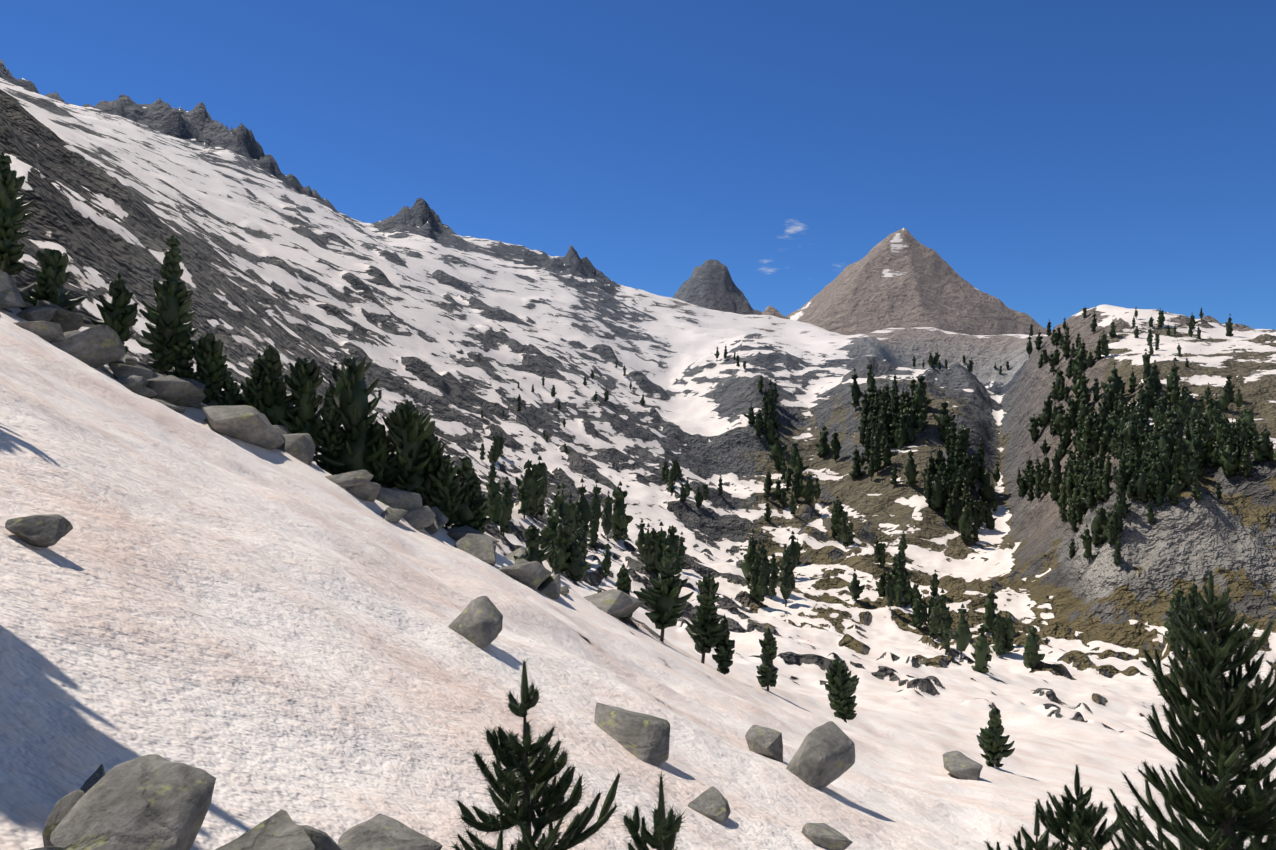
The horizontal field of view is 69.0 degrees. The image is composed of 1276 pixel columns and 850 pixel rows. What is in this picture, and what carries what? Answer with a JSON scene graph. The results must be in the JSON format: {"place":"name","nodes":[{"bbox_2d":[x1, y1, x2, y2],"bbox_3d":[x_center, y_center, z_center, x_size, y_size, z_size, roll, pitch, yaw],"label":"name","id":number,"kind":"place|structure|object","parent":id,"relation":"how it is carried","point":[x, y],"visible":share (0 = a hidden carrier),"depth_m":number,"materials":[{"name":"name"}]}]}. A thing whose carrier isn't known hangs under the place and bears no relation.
{"place":"outdoors","nodes":[
{"label":"outdoors","id":0,"kind":"place"},
{"bbox_2d":[195,404,206,409],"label":"rock","id":1,"kind":"object","parent":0,"point":[200,406],"visible":0.17,"depth_m":59.92,"materials":[{"name":"stone"}]},
{"bbox_2d":[0,59,1275,849],"bbox_3d":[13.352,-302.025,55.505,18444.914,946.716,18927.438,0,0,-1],"label":"snowy mountain terrain","id":2,"kind":"structure","parent":0,"point":[258,632],"depth_m":190.42,"materials":[{"name":"white snow"}]},
{"bbox_2d":[0,270,25,308],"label":"rock","id":3,"kind":"object","parent":2,"relation":"on","point":[10,296],"visible":1,"depth_m":55.15,"materials":[{"name":"stone"}]},
{"bbox_2d":[18,301,34,309],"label":"rock","id":4,"kind":"object","parent":2,"relation":"on","point":[28,304],"visible":0.08,"depth_m":57.95,"materials":[{"name":"stone"}]},
{"bbox_2d":[20,282,35,295],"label":"rock","id":5,"kind":"object","parent":2,"relation":"on","point":[25,290],"visible":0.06,"depth_m":59.72,"materials":[{"name":"stone"}]},
{"bbox_2d":[16,307,56,321],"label":"rock","id":6,"kind":"object","parent":2,"relation":"on","point":[31,314],"visible":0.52,"depth_m":56.31,"materials":[{"name":"stone"}]},
{"bbox_2d":[5,514,72,547],"bbox_3d":[-6.856,1.201,10.608,0.568,0.364,0.524,-5,14,-11],"label":"rock","id":7,"kind":"object","parent":2,"relation":"on","point":[45,531],"visible":0.98,"depth_m":10.49,"materials":[{"name":"stone"}]},
{"bbox_2d":[14,321,64,342],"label":"rock","id":8,"kind":"object","parent":2,"relation":"on","point":[50,332],"visible":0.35,"depth_m":50.83,"materials":[{"name":"stone"}]},
{"bbox_2d":[30,846,61,849],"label":"rock","id":9,"kind":"object","parent":2,"relation":"on","point":[50,848],"visible":0.98,"depth_m":4.58,"materials":[{"name":"stone"}]},
{"bbox_2d":[35,300,82,331],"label":"rock","id":10,"kind":"object","parent":2,"relation":"on","point":[67,320],"visible":0.52,"depth_m":58.53,"materials":[{"name":"stone"}]},
{"bbox_2d":[42,789,84,846],"bbox_3d":[-3.026,2.204,4.965,0.360,0.488,0.256,8,4,31],"label":"rock","id":11,"kind":"object","parent":2,"relation":"on","point":[63,806],"visible":0.4,"depth_m":4.92,"materials":[{"name":"stone"}]},
{"bbox_2d":[50,325,125,367],"bbox_3d":[-32.487,-4.189,53.834,3.958,2.863,4.849,-15,-6,36],"label":"rock","id":12,"kind":"object","parent":2,"relation":"on","point":[96,346],"visible":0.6,"depth_m":53.27,"materials":[{"name":"stone"}]},
{"bbox_2d":[80,764,104,792],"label":"rock","id":13,"kind":"object","parent":2,"relation":"on","point":[95,777],"visible":0.31,"depth_m":5.74,"materials":[{"name":"stone"}]},
{"bbox_2d":[63,330,126,362],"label":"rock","id":14,"kind":"object","parent":2,"relation":"on","point":[70,333],"visible":0.12,"depth_m":55.96,"materials":[{"name":"stone"}]},
{"bbox_2d":[117,355,137,364],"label":"rock","id":15,"kind":"object","parent":2,"relation":"on","point":[129,360],"visible":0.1,"depth_m":62.95,"materials":[{"name":"stone"}]},
{"bbox_2d":[108,363,152,378],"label":"rock","id":16,"kind":"object","parent":2,"relation":"on","point":[120,370],"visible":0.54,"depth_m":55.89,"materials":[{"name":"stone"}]},
{"bbox_2d":[115,375,148,388],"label":"rock","id":17,"kind":"object","parent":2,"relation":"on","point":[131,381],"visible":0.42,"depth_m":53.82,"materials":[{"name":"stone"}]},
{"bbox_2d":[50,754,215,849],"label":"rock","id":18,"kind":"object","parent":2,"relation":"on","point":[152,802],"visible":1,"depth_m":4.81,"materials":[{"name":"stone"}]},
{"bbox_2d":[129,385,156,397],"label":"rock","id":19,"kind":"object","parent":2,"relation":"on","point":[144,391],"visible":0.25,"depth_m":54.92,"materials":[{"name":"stone"}]},
{"bbox_2d":[147,369,164,373],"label":"rock","id":20,"kind":"object","parent":2,"relation":"on","point":[155,370],"visible":0.08,"depth_m":61.35,"materials":[{"name":"stone"}]},
{"bbox_2d":[152,398,186,413],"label":"rock","id":21,"kind":"object","parent":2,"relation":"on","point":[176,408],"visible":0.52,"depth_m":55.07,"materials":[{"name":"stone"}]},
{"bbox_2d":[146,375,205,406],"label":"rock","id":22,"kind":"object","parent":2,"relation":"on","point":[174,390],"visible":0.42,"depth_m":56.41,"materials":[{"name":"stone"}]},
{"bbox_2d":[153,372,205,404],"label":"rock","id":23,"kind":"object","parent":2,"relation":"on","point":[199,386],"visible":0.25,"depth_m":60.08,"materials":[{"name":"stone"}]},
{"bbox_2d":[207,393,222,405],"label":"rock","id":24,"kind":"object","parent":2,"relation":"on","point":[213,403],"visible":0.06,"depth_m":62.43,"materials":[{"name":"stone"}]},
{"bbox_2d":[204,418,281,448],"bbox_3d":[-25.186,0.325,58.481,2.770,2.430,4.855,0,0,33],"label":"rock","id":25,"kind":"object","parent":2,"relation":"on","point":[206,421],"visible":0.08,"depth_m":58.42,"materials":[{"name":"stone"}]},
{"bbox_2d":[203,405,284,449],"bbox_3d":[-24.538,0.241,57.462,4.509,2.944,5.568,0,0,8],"label":"rock","id":26,"kind":"object","parent":2,"relation":"on","point":[250,424],"visible":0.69,"depth_m":55.76,"materials":[{"name":"stone"}]},
{"bbox_2d":[215,809,315,849],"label":"rock","id":27,"kind":"object","parent":2,"relation":"on","point":[280,830],"visible":1,"depth_m":5.54,"materials":[{"name":"stone"}]},
{"bbox_2d":[272,425,290,439],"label":"rock","id":28,"kind":"object","parent":2,"relation":"on","point":[281,430],"visible":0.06,"depth_m":61.25,"materials":[{"name":"stone"}]},
{"bbox_2d":[279,433,315,465],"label":"rock","id":29,"kind":"object","parent":2,"relation":"on","point":[301,447],"visible":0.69,"depth_m":59.67,"materials":[{"name":"stone"}]},
{"bbox_2d":[299,825,341,849],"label":"rock","id":30,"kind":"object","parent":2,"relation":"on","point":[321,840],"visible":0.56,"depth_m":5.89,"materials":[{"name":"stone"}]},
{"bbox_2d":[325,470,373,487],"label":"rock","id":31,"kind":"object","parent":2,"relation":"on","point":[347,480],"visible":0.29,"depth_m":58.34,"materials":[{"name":"stone"}]},
{"bbox_2d":[346,477,380,501],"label":"rock","id":32,"kind":"object","parent":2,"relation":"on","point":[369,491],"visible":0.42,"depth_m":58.66,"materials":[{"name":"stone"}]},
{"bbox_2d":[338,813,441,849],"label":"rock","id":33,"kind":"object","parent":2,"relation":"on","point":[380,831],"visible":0.96,"depth_m":6.46,"materials":[{"name":"stone"}]},
{"bbox_2d":[381,507,407,522],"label":"rock","id":34,"kind":"object","parent":2,"relation":"on","point":[392,515],"visible":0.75,"depth_m":57.85,"materials":[{"name":"stone"}]},
{"bbox_2d":[376,487,422,510],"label":"rock","id":35,"kind":"object","parent":2,"relation":"on","point":[399,499],"visible":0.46,"depth_m":62.47,"materials":[{"name":"stone"}]},
{"bbox_2d":[403,506,435,529],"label":"rock","id":36,"kind":"object","parent":2,"relation":"on","point":[419,518],"visible":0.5,"depth_m":61.57,"materials":[{"name":"stone"}]},
{"bbox_2d":[424,506,447,534],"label":"rock","id":37,"kind":"object","parent":2,"relation":"on","point":[440,521],"visible":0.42,"depth_m":63.61,"materials":[{"name":"stone"}]},
{"bbox_2d":[446,527,459,531],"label":"rock","id":38,"kind":"object","parent":2,"relation":"on","point":[450,529],"visible":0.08,"depth_m":66.84,"materials":[{"name":"stone"}]},
{"bbox_2d":[447,525,498,543],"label":"rock","id":39,"kind":"object","parent":2,"relation":"on","point":[457,534],"visible":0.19,"depth_m":64.76,"materials":[{"name":"stone"}]},
{"bbox_2d":[454,533,495,565],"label":"rock","id":40,"kind":"object","parent":2,"relation":"on","point":[480,546],"visible":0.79,"depth_m":61.60,"materials":[{"name":"stone"}]},
{"bbox_2d":[448,596,502,647],"bbox_3d":[-3.750,4.597,21.448,1.253,1.025,1.763,12,2,6],"label":"rock","id":41,"kind":"object","parent":2,"relation":"on","point":[477,621],"visible":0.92,"depth_m":20.93,"materials":[{"name":"stone"}]},
{"bbox_2d":[0,151,1014,766],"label":"conifer trees","id":42,"kind":"object","parent":2,"relation":"on","point":[416,459],"visible":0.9,"depth_m":64.75,"materials":[{"name":"green plant"}]},
{"bbox_2d":[504,547,526,561],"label":"rock","id":43,"kind":"object","parent":2,"relation":"on","point":[520,552],"visible":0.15,"depth_m":71.11,"materials":[{"name":"stone"}]},
{"bbox_2d":[514,559,528,564],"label":"rock","id":44,"kind":"object","parent":2,"relation":"on","point":[519,561],"visible":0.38,"depth_m":68.21,"materials":[{"name":"stone"}]},
{"bbox_2d":[497,561,551,590],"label":"rock","id":45,"kind":"object","parent":2,"relation":"on","point":[533,575],"visible":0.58,"depth_m":59.25,"materials":[{"name":"stone"}]},
{"bbox_2d":[448,658,623,849],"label":"pine","id":46,"kind":"object","parent":2,"relation":"on","point":[527,789],"visible":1,"depth_m":6.70,"materials":[{"name":"green plant"}]},
{"bbox_2d":[537,574,560,598],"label":"rock","id":47,"kind":"object","parent":2,"relation":"on","point":[549,587],"visible":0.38,"depth_m":60.95,"materials":[{"name":"stone"}]},
{"bbox_2d":[560,586,568,594],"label":"rock","id":48,"kind":"object","parent":2,"relation":"on","point":[564,590],"visible":0.35,"depth_m":64.08,"materials":[{"name":"stone"}]},
{"bbox_2d":[584,589,644,617],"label":"rock","id":49,"kind":"object","parent":2,"relation":"on","point":[616,603],"visible":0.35,"depth_m":69.89,"materials":[{"name":"stone"}]},
{"bbox_2d":[594,702,669,766],"bbox_3d":[-0.129,5.921,17.820,1.113,0.814,2.227,0,0,-41],"label":"rock","id":50,"kind":"object","parent":2,"relation":"on","point":[645,738],"visible":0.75,"depth_m":17.31,"materials":[{"name":"stone"}]},
{"bbox_2d":[619,771,685,849],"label":"pine","id":51,"kind":"object","parent":2,"relation":"on","point":[663,836],"visible":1,"depth_m":6.16,"materials":[{"name":"green plant"}]},
{"bbox_2d":[687,786,730,821],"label":"rock","id":52,"kind":"object","parent":2,"relation":"on","point":[711,803],"visible":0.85,"depth_m":14.79,"materials":[{"name":"stone"}]},
{"bbox_2d":[745,725,782,762],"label":"rock","id":53,"kind":"object","parent":2,"relation":"on","point":[764,741],"visible":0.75,"depth_m":25.28,"materials":[{"name":"stone"}]},
{"bbox_2d":[330,307,1275,672],"bbox_3d":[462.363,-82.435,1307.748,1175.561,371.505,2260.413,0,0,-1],"label":"pines","id":54,"kind":"object","parent":2,"relation":"on","point":[1160,451],"visible":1,"depth_m":625.60,"materials":[{"name":"green plant"}]},
{"bbox_2d":[786,721,854,789],"bbox_3d":[4.556,8.638,23.846,2.246,1.430,1.596,-11,-1,-41],"label":"rock","id":55,"kind":"object","parent":2,"relation":"on","point":[823,756],"visible":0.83,"depth_m":23.37,"materials":[{"name":"stone"}]},
{"bbox_2d":[802,823,852,849],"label":"rock","id":56,"kind":"object","parent":2,"relation":"on","point":[825,836],"visible":0.9,"depth_m":15.23,"materials":[{"name":"stone"}]},
{"bbox_2d":[943,750,982,780],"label":"rock","id":57,"kind":"object","parent":2,"relation":"on","point":[959,765],"visible":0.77,"depth_m":55.64,"materials":[{"name":"stone"}]},
{"bbox_2d":[984,802,1061,849],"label":"pine","id":58,"kind":"object","parent":2,"relation":"on","point":[1042,842],"visible":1,"depth_m":10.31,"materials":[{"name":"green plant"}]},
{"bbox_2d":[1034,763,1125,849],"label":"pine","id":59,"kind":"object","parent":2,"relation":"on","point":[1080,817],"visible":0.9,"depth_m":11.30,"materials":[{"name":"green plant"}]},
{"bbox_2d":[1066,569,1275,849],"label":"pine","id":60,"kind":"object","parent":2,"relation":"on","point":[1227,812],"visible":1,"depth_m":9.02,"materials":[{"name":"green plant"}]},
{"bbox_2d":[0,0,1275,330],"label":"sky","id":61,"kind":"structure","parent":0,"point":[1063,158],"materials":[{"name":"blue"}]}
]}

